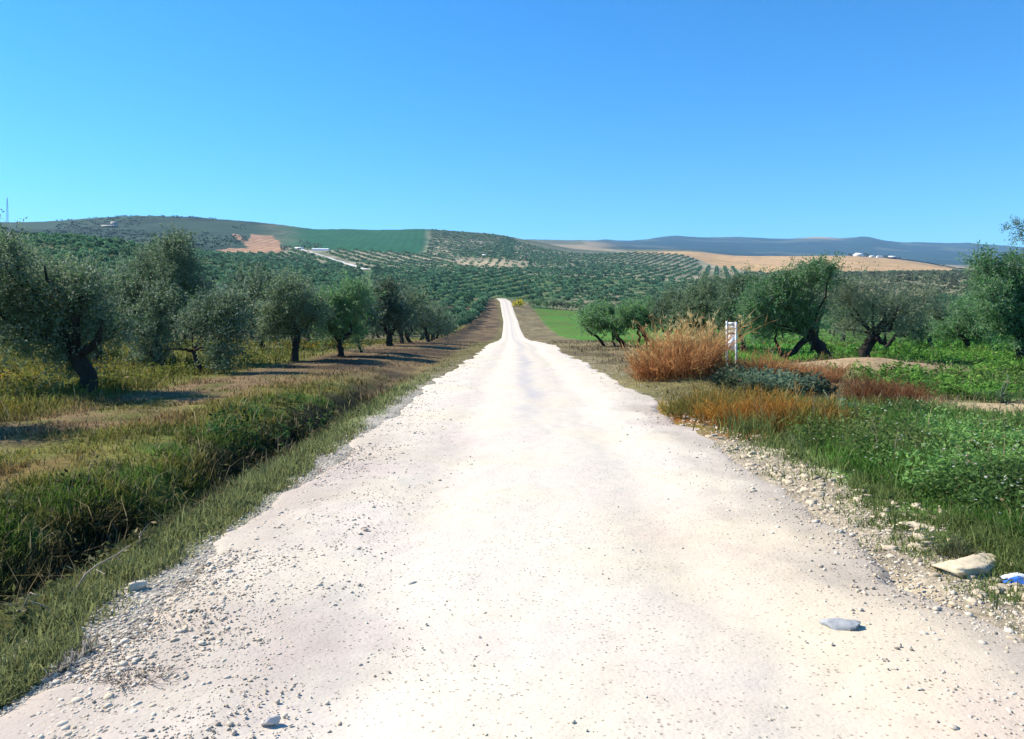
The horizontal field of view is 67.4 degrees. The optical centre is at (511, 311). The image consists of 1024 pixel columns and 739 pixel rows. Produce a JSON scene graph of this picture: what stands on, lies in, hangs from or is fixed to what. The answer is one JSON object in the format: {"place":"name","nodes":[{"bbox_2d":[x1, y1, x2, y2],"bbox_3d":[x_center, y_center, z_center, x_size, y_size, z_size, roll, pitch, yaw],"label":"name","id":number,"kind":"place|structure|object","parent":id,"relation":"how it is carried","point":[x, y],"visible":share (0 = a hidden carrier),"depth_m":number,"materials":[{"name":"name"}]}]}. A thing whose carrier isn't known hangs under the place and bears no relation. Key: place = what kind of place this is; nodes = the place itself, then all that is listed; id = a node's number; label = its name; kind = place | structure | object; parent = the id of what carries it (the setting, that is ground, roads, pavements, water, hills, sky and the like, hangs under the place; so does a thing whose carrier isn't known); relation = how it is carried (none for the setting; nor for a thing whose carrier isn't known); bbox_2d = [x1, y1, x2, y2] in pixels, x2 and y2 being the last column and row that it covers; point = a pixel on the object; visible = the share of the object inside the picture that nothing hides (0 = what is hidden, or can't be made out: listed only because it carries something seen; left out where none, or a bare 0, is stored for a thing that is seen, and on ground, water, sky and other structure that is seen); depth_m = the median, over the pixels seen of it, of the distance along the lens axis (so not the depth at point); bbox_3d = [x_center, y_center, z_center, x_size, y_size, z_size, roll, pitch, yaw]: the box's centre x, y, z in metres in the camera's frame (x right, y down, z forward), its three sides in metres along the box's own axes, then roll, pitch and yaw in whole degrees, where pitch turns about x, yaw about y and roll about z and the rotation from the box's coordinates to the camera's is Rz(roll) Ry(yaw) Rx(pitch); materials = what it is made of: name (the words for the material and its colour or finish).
{"place":"outdoors","nodes":[
{"label":"outdoors","id":0,"kind":"place"},
{"bbox_2d":[0,336,490,708],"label":"field grass","id":1,"kind":"structure","parent":0,"point":[34,661],"depth_m":7.58,"materials":[{"name":"green plant"}]},
{"bbox_2d":[301,249,365,268],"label":"track","id":2,"kind":"structure","parent":0,"point":[353,265],"depth_m":724.93,"materials":[{"name":"beige gravel"}]},
{"bbox_2d":[0,298,1023,738],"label":"road","id":3,"kind":"structure","parent":0,"point":[682,660],"depth_m":4.33,"materials":[{"name":"beige gravel"}]},
{"bbox_2d":[261,715,280,725],"bbox_3d":[-0.987,1.674,3.143,0.080,0.043,0.039,0,0,-6],"label":"stone","id":4,"kind":"object","parent":3,"relation":"on","point":[270,720],"visible":1,"depth_m":3.13,"materials":[{"name":"white stone"}]},
{"bbox_2d":[819,617,860,630],"bbox_3d":[1.744,1.658,4.079,0.209,0.067,0.121,0,0,20],"label":"stone","id":5,"kind":"object","parent":3,"relation":"on","point":[837,623],"visible":1,"depth_m":4.05,"materials":[{"name":"white stone"}]},
{"bbox_2d":[0,216,1023,712],"bbox_3d":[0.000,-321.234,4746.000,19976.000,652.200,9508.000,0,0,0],"label":"ground","id":6,"kind":"structure","parent":0,"point":[544,324],"depth_m":26.76,"materials":[{"name":"soil"}]},
{"bbox_2d":[0,232,52,355],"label":"olive tree","id":7,"kind":"object","parent":6,"relation":"on","point":[28,244],"visible":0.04,"depth_m":28.76,"materials":[{"name":"green plant"}]},
{"bbox_2d":[4,592,50,627],"bbox_3d":[-2.695,1.642,4.192,0.292,0.224,0.239,0,0,29],"label":"twig","id":8,"kind":"object","parent":6,"relation":"on","point":[30,602],"visible":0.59,"depth_m":4.18,"materials":[{"name":"wood"}]},
{"bbox_2d":[0,209,156,394],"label":"olive tree","id":9,"kind":"object","parent":6,"relation":"on","point":[56,315],"visible":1,"depth_m":15.23,"materials":[{"name":"green plant"}]},
{"bbox_2d":[54,254,141,362],"bbox_3d":[-13.955,-0.046,25.892,3.718,3.865,2.833,0,0,0],"label":"olive tree","id":10,"kind":"object","parent":6,"relation":"on","point":[97,356],"visible":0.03,"depth_m":25.58,"materials":[{"name":"green plant"}]},
{"bbox_2d":[69,545,129,592],"bbox_3d":[-2.498,1.581,4.609,0.410,0.259,0.183,0,0,-44],"label":"twig","id":11,"kind":"object","parent":6,"relation":"on","point":[85,574],"visible":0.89,"depth_m":4.65,"materials":[{"name":"grey wood"}]},
{"bbox_2d":[2,215,246,247],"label":"ridge scrub","id":12,"kind":"object","parent":6,"relation":"on","point":[142,240],"visible":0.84,"depth_m":1172.72,"materials":[{"name":"green plant"}]},
{"bbox_2d":[114,523,149,560],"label":"twig","id":13,"kind":"object","parent":6,"relation":"on","point":[139,539],"visible":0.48,"depth_m":5.53,"materials":[{"name":"grey wood"}]},
{"bbox_2d":[98,252,179,346],"bbox_3d":[-18.426,-0.372,36.634,5.349,4.742,4.758,0,0,-29],"label":"olive tree","id":14,"kind":"object","parent":6,"relation":"on","point":[120,267],"visible":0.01,"depth_m":35.73,"materials":[{"name":"green plant"}]},
{"bbox_2d":[96,661,183,688],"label":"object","id":15,"kind":"object","parent":6,"relation":"on","point":[142,675],"visible":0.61,"depth_m":3.51,"materials":[{"name":"grey plant"}]},
{"bbox_2d":[91,220,222,366],"bbox_3d":[-10.840,-0.297,23.969,4.071,5.062,3.660,0,0,22],"label":"olive tree","id":16,"kind":"object","parent":6,"relation":"on","point":[172,257],"visible":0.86,"depth_m":23.44,"materials":[{"name":"green plant"}]},
{"bbox_2d":[0,338,336,406],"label":"grove weeds","id":17,"kind":"object","parent":6,"relation":"on","point":[27,376],"visible":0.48,"depth_m":19.94,"materials":[{"name":"green plant"}]},
{"bbox_2d":[158,271,229,343],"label":"olive tree","id":18,"kind":"object","parent":6,"relation":"on","point":[186,338],"visible":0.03,"depth_m":41.83,"materials":[{"name":"green plant"}]},
{"bbox_2d":[161,279,268,374],"bbox_3d":[-7.977,0.620,20.596,3.020,3.045,2.435,0,0,0],"label":"olive tree","id":19,"kind":"object","parent":6,"relation":"on","point":[226,317],"visible":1,"depth_m":20.39,"materials":[{"name":"green plant"}]},
{"bbox_2d":[193,283,256,339],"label":"olive tree","id":20,"kind":"object","parent":6,"relation":"on","point":[236,306],"visible":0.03,"depth_m":50.04,"materials":[{"name":"green plant"}]},
{"bbox_2d":[216,258,304,348],"bbox_3d":[-11.593,-0.329,35.403,4.375,4.475,5.018,0,0,-7],"label":"olive tree","id":21,"kind":"object","parent":6,"relation":"on","point":[255,278],"visible":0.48,"depth_m":34.97,"materials":[{"name":"green plant"}]},
{"bbox_2d":[204,394,339,464],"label":"clump weeds","id":22,"kind":"object","parent":6,"relation":"on","point":[219,414],"visible":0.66,"depth_m":12.13,"materials":[{"name":"green plant"}]},
{"bbox_2d":[255,273,328,342],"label":"olive tree","id":23,"kind":"object","parent":6,"relation":"on","point":[313,288],"visible":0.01,"depth_m":41.76,"materials":[{"name":"green plant"}]},
{"bbox_2d":[247,256,340,360],"bbox_3d":[-7.231,-0.029,25.392,3.082,3.740,2.897,0,0,21],"label":"olive tree","id":24,"kind":"object","parent":6,"relation":"on","point":[286,308],"visible":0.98,"depth_m":25.14,"materials":[{"name":"green plant"}]},
{"bbox_2d":[297,240,310,247],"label":"farm tree","id":25,"kind":"object","parent":6,"relation":"on","point":[304,243],"visible":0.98,"depth_m":954.03,"materials":[{"name":"green plant"}]},
{"bbox_2d":[312,248,328,250],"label":"farm shed","id":26,"kind":"structure","parent":6,"relation":"on","point":[322,249],"depth_m":936.55,"materials":[{"name":"white metal"}]},
{"bbox_2d":[307,270,385,355],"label":"olive tree","id":27,"kind":"object","parent":6,"relation":"on","point":[345,301],"visible":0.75,"depth_m":27.83,"materials":[{"name":"green plant"}]},
{"bbox_2d":[341,284,393,352],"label":"olive tree","id":28,"kind":"object","parent":6,"relation":"on","point":[374,321],"visible":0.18,"depth_m":30.13,"materials":[{"name":"green plant"}]},
{"bbox_2d":[368,272,419,345],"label":"olive tree","id":29,"kind":"object","parent":6,"relation":"on","point":[391,306],"visible":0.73,"depth_m":36.77,"materials":[{"name":"green plant"}]},
{"bbox_2d":[381,281,444,342],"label":"olive tree","id":30,"kind":"object","parent":6,"relation":"on","point":[416,305],"visible":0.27,"depth_m":43.35,"materials":[{"name":"green plant"}]},
{"bbox_2d":[385,296,448,342],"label":"olive tree","id":31,"kind":"object","parent":6,"relation":"on","point":[420,324],"visible":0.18,"depth_m":47.90,"materials":[{"name":"green plant"}]},
{"bbox_2d":[401,289,446,340],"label":"olive tree","id":32,"kind":"object","parent":6,"relation":"on","point":[421,329],"visible":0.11,"depth_m":52.81,"materials":[{"name":"green plant"}]},
{"bbox_2d":[418,312,452,340],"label":"olive tree","id":33,"kind":"object","parent":6,"relation":"on","point":[431,335],"visible":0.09,"depth_m":63.96,"materials":[{"name":"green plant"}]},
{"bbox_2d":[410,295,462,341],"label":"olive tree","id":34,"kind":"object","parent":6,"relation":"on","point":[440,313],"visible":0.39,"depth_m":58.68,"materials":[{"name":"green plant"}]},
{"bbox_2d":[424,300,451,336],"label":"olive tree","id":35,"kind":"object","parent":6,"relation":"on","point":[440,319],"visible":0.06,"depth_m":68.68,"materials":[{"name":"green plant"}]},
{"bbox_2d":[428,316,454,338],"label":"olive tree","id":36,"kind":"object","parent":6,"relation":"on","point":[444,329],"visible":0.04,"depth_m":95.10,"materials":[{"name":"green plant"}]},
{"bbox_2d":[162,244,739,293],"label":"slope grove","id":37,"kind":"object","parent":6,"relation":"on","point":[334,270],"visible":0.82,"depth_m":545.71,"materials":[{"name":"green plant"}]},
{"bbox_2d":[451,311,465,331],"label":"olive tree","id":38,"kind":"object","parent":6,"relation":"on","point":[456,320],"visible":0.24,"depth_m":158.10,"materials":[{"name":"green plant"}]},
{"bbox_2d":[0,231,974,324],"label":"valley grove","id":39,"kind":"object","parent":6,"relation":"on","point":[99,244],"visible":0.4,"depth_m":302.12,"materials":[{"name":"green plant"}]},
{"bbox_2d":[512,299,525,306],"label":"flowering bush","id":40,"kind":"object","parent":6,"relation":"on","point":[519,302],"visible":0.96,"depth_m":291.69,"materials":[{"name":"yellow plant"}]},
{"bbox_2d":[528,298,536,307],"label":"olive tree","id":41,"kind":"object","parent":6,"relation":"on","point":[531,301],"visible":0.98,"depth_m":291.18,"materials":[{"name":"green plant"}]},
{"bbox_2d":[534,298,546,307],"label":"olive tree","id":42,"kind":"object","parent":6,"relation":"on","point":[539,302],"visible":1,"depth_m":290.18,"materials":[{"name":"green plant"}]},
{"bbox_2d":[549,299,559,308],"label":"olive tree","id":43,"kind":"object","parent":6,"relation":"on","point":[552,302],"visible":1,"depth_m":291.07,"materials":[{"name":"green plant"}]},
{"bbox_2d":[553,300,565,308],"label":"olive tree","id":44,"kind":"object","parent":6,"relation":"on","point":[559,303],"visible":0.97,"depth_m":291.83,"materials":[{"name":"green plant"}]},
{"bbox_2d":[561,302,569,309],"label":"olive tree","id":45,"kind":"object","parent":6,"relation":"on","point":[565,305],"visible":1,"depth_m":289.11,"materials":[{"name":"green plant"}]},
{"bbox_2d":[566,299,575,308],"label":"olive tree","id":46,"kind":"object","parent":6,"relation":"on","point":[572,304],"visible":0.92,"depth_m":291.78,"materials":[{"name":"green plant"}]},
{"bbox_2d":[574,297,583,307],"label":"olive tree","id":47,"kind":"object","parent":6,"relation":"on","point":[579,301],"visible":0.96,"depth_m":291.71,"materials":[{"name":"green plant"}]},
{"bbox_2d":[197,229,969,275],"bbox_3d":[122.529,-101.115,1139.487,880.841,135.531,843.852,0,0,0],"label":"hill grove","id":48,"kind":"object","parent":6,"relation":"on","point":[508,250],"visible":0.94,"depth_m":977.18,"materials":[{"name":"green plant"}]},
{"bbox_2d":[573,297,610,345],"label":"olive tree","id":49,"kind":"object","parent":6,"relation":"on","point":[591,333],"visible":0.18,"depth_m":39.03,"materials":[{"name":"green plant"}]},
{"bbox_2d":[568,294,653,346],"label":"olive tree","id":50,"kind":"object","parent":6,"relation":"on","point":[622,317],"visible":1,"depth_m":37.64,"materials":[{"name":"green plant"}]},
{"bbox_2d":[621,293,667,344],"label":"olive tree","id":51,"kind":"object","parent":6,"relation":"on","point":[648,322],"visible":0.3,"depth_m":39.06,"materials":[{"name":"green plant"}]},
{"bbox_2d":[641,281,698,336],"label":"olive tree","id":52,"kind":"object","parent":6,"relation":"on","point":[664,302],"visible":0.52,"depth_m":37.10,"materials":[{"name":"green plant"}]},
{"bbox_2d":[628,311,716,370],"bbox_3d":[3.888,0.806,18.761,2.219,1.705,1.969,0,0,0],"label":"dry grass clump","id":53,"kind":"object","parent":6,"relation":"on","point":[666,341],"visible":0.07,"depth_m":18.59,"materials":[{"name":"beige plant"}]},
{"bbox_2d":[611,314,775,382],"bbox_3d":[4.140,0.804,18.184,3.817,1.720,3.143,0,0,0],"label":"dry bush","id":54,"kind":"object","parent":6,"relation":"on","point":[668,366],"visible":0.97,"depth_m":17.71,"materials":[{"name":"brown plant"}]},
{"bbox_2d":[633,305,754,370],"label":"dry reeds","id":55,"kind":"object","parent":6,"relation":"on","point":[699,331],"visible":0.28,"depth_m":18.51,"materials":[{"name":"brown plant"}]},
{"bbox_2d":[656,268,732,337],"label":"olive tree","id":56,"kind":"object","parent":6,"relation":"on","point":[701,288],"visible":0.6,"depth_m":35.50,"materials":[{"name":"green plant"}]},
{"bbox_2d":[658,367,746,419],"bbox_3d":[3.164,1.310,12.569,1.564,0.925,1.588,0,0,16],"label":"olive grass clump","id":57,"kind":"object","parent":6,"relation":"on","point":[682,409],"visible":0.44,"depth_m":12.53,"materials":[{"name":"green plant"}]},
{"bbox_2d":[726,321,736,364],"bbox_3d":[5.718,1.052,20.000,0.281,1.626,0.060,0,0,36],"label":"marker post","id":58,"kind":"object","parent":6,"relation":"on","point":[734,337],"visible":0.53,"depth_m":19.95,"materials":[{"name":"white paint"}]},
{"bbox_2d":[704,260,767,350],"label":"olive tree","id":59,"kind":"object","parent":6,"relation":"on","point":[729,293],"visible":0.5,"depth_m":32.76,"materials":[{"name":"green plant"}]},
{"bbox_2d":[684,382,839,426],"bbox_3d":[3.748,1.388,11.682,2.410,0.711,1.707,0,0,0],"label":"orange grass clump","id":60,"kind":"object","parent":6,"relation":"on","point":[717,411],"visible":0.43,"depth_m":11.49,"materials":[{"name":"plant"}]},
{"bbox_2d":[706,362,838,396],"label":"verge weeds","id":61,"kind":"object","parent":6,"relation":"on","point":[754,375],"visible":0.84,"depth_m":16.12,"materials":[{"name":"green plant"}]},
{"bbox_2d":[716,341,857,380],"bbox_3d":[6.498,1.216,18.897,4.061,1.046,2.122,0,0,0],"label":"dry bush","id":62,"kind":"object","parent":6,"relation":"on","point":[762,362],"visible":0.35,"depth_m":18.66,"materials":[{"name":"brown plant"}]},
{"bbox_2d":[724,251,858,358],"bbox_3d":[9.116,-0.039,25.389,4.162,3.996,2.845,0,0,0],"label":"olive tree","id":63,"kind":"object","parent":6,"relation":"on","point":[780,292],"visible":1,"depth_m":25.12,"materials":[{"name":"green plant"}]},
{"bbox_2d":[786,306,831,329],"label":"olive tree","id":64,"kind":"object","parent":6,"relation":"on","point":[820,321],"visible":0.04,"depth_m":58.51,"materials":[{"name":"green plant"}]},
{"bbox_2d":[794,256,843,351],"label":"olive tree","id":65,"kind":"object","parent":6,"relation":"on","point":[820,317],"visible":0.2,"depth_m":32.83,"materials":[{"name":"green plant"}]},
{"bbox_2d":[814,390,871,409],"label":"thistle","id":66,"kind":"object","parent":6,"relation":"on","point":[842,399],"visible":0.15,"depth_m":12.48,"materials":[{"name":"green plant"}]},
{"bbox_2d":[668,412,1023,642],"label":"clay clods","id":67,"kind":"object","parent":6,"relation":"on","point":[821,493],"visible":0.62,"depth_m":6.55,"materials":[{"name":"soil"}]},
{"bbox_2d":[1000,573,1023,584],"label":"plastic bag","id":68,"kind":"object","parent":67,"relation":"on","point":[1010,576],"visible":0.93,"depth_m":4.81,"materials":[{"name":"blue plastic"}]},
{"bbox_2d":[820,292,874,339],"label":"olive tree","id":69,"kind":"object","parent":6,"relation":"on","point":[836,320],"visible":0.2,"depth_m":53.06,"materials":[{"name":"green plant"}]},
{"bbox_2d":[853,253,863,256],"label":"farm barn","id":70,"kind":"structure","parent":6,"relation":"on","point":[858,254],"depth_m":1555.63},
{"bbox_2d":[847,294,891,325],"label":"olive tree","id":71,"kind":"object","parent":6,"relation":"on","point":[871,309],"visible":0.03,"depth_m":68.59,"materials":[{"name":"green plant"}]},
{"bbox_2d":[740,270,1010,297],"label":"terrace grove","id":72,"kind":"object","parent":6,"relation":"on","point":[952,277],"visible":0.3,"depth_m":480.35,"materials":[{"name":"green plant"}]},
{"bbox_2d":[837,368,939,401],"bbox_3d":[7.437,1.416,15.195,2.010,0.668,1.558,0,0,0],"label":"red grass clump","id":73,"kind":"object","parent":6,"relation":"on","point":[869,387],"visible":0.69,"depth_m":15.08,"materials":[{"name":"plant"}]},
{"bbox_2d":[815,261,963,356],"bbox_3d":[12.737,0.053,26.071,5.220,3.733,3.999,0,0,0],"label":"olive tree","id":74,"kind":"object","parent":6,"relation":"on","point":[895,310],"visible":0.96,"depth_m":25.76,"materials":[{"name":"green plant"}]},
{"bbox_2d":[778,395,1023,529],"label":"bank weeds","id":75,"kind":"object","parent":6,"relation":"on","point":[967,474],"visible":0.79,"depth_m":7.79,"materials":[{"name":"green plant"}]},
{"bbox_2d":[878,310,936,347],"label":"olive tree","id":76,"kind":"object","parent":6,"relation":"on","point":[891,340],"visible":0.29,"depth_m":35.83,"materials":[{"name":"green plant"}]},
{"bbox_2d":[889,521,940,530],"bbox_3d":[3.195,1.692,5.976,0.469,0.115,0.139,0,0,34],"label":"stone","id":77,"kind":"object","parent":6,"relation":"on","point":[913,524],"visible":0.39,"depth_m":5.96,"materials":[{"name":"beige stone"}]},
{"bbox_2d":[810,340,1023,400],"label":"meadow weeds","id":78,"kind":"object","parent":6,"relation":"on","point":[960,386],"visible":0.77,"depth_m":20.31,"materials":[{"name":"green plant"}]},
{"bbox_2d":[833,400,1023,512],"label":"daisies","id":79,"kind":"object","parent":6,"relation":"on","point":[958,454],"visible":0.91,"depth_m":7.23,"materials":[{"name":"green plant"}]},
{"bbox_2d":[902,259,963,268],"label":"field hedge","id":80,"kind":"object","parent":6,"relation":"on","point":[935,264],"visible":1,"depth_m":1363.01,"materials":[{"name":"green plant"}]},
{"bbox_2d":[900,294,981,345],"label":"olive tree","id":81,"kind":"object","parent":6,"relation":"on","point":[936,317],"visible":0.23,"depth_m":37.53,"materials":[{"name":"green plant"}]},
{"bbox_2d":[927,530,981,558],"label":"tuft","id":82,"kind":"object","parent":6,"relation":"on","point":[954,549],"visible":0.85,"depth_m":5.28,"materials":[{"name":"green plant"}]},
{"bbox_2d":[920,288,999,349],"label":"olive tree","id":83,"kind":"object","parent":6,"relation":"on","point":[956,328],"visible":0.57,"depth_m":33.90,"materials":[{"name":"green plant"}]},
{"bbox_2d":[931,553,996,577],"bbox_3d":[3.034,1.694,5.087,0.570,0.144,0.286,0,0,-29],"label":"stone","id":84,"kind":"object","parent":6,"relation":"on","point":[972,564],"visible":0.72,"depth_m":4.98,"materials":[{"name":"beige stone"}]},
{"bbox_2d":[954,237,1023,360],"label":"olive tree","id":85,"kind":"object","parent":6,"relation":"on","point":[995,293],"visible":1,"depth_m":26.97,"materials":[{"name":"green plant"}]},
{"bbox_2d":[967,373,1023,402],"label":"thistle","id":86,"kind":"object","parent":6,"relation":"on","point":[999,396],"visible":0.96,"depth_m":14.57,"materials":[{"name":"green plant"}]},
{"bbox_2d":[996,214,1023,274],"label":"slim tree","id":87,"kind":"object","parent":6,"relation":"on","point":[1020,226],"visible":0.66,"depth_m":33.09,"materials":[{"name":"green plant"}]},
{"bbox_2d":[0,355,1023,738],"bbox_3d":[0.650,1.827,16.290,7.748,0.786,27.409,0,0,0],"label":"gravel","id":88,"kind":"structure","parent":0,"point":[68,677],"depth_m":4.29,"materials":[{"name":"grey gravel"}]},
{"bbox_2d":[127,580,147,591],"bbox_3d":[-2.299,1.686,4.715,0.114,0.077,0.072,0,0,-23],"label":"stone","id":89,"kind":"object","parent":88,"relation":"on","point":[138,585],"visible":0.93,"depth_m":4.69,"materials":[{"name":"white stone"}]},
{"bbox_2d":[0,0,1023,246],"label":"sky","id":90,"kind":"structure","parent":0,"point":[628,120],"materials":[{"name":"blue"}]},
{"bbox_2d":[546,333,1023,636],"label":"verge grass","id":91,"kind":"structure","parent":0,"point":[1004,543],"depth_m":8.41,"materials":[{"name":"green plant"}]}
]}

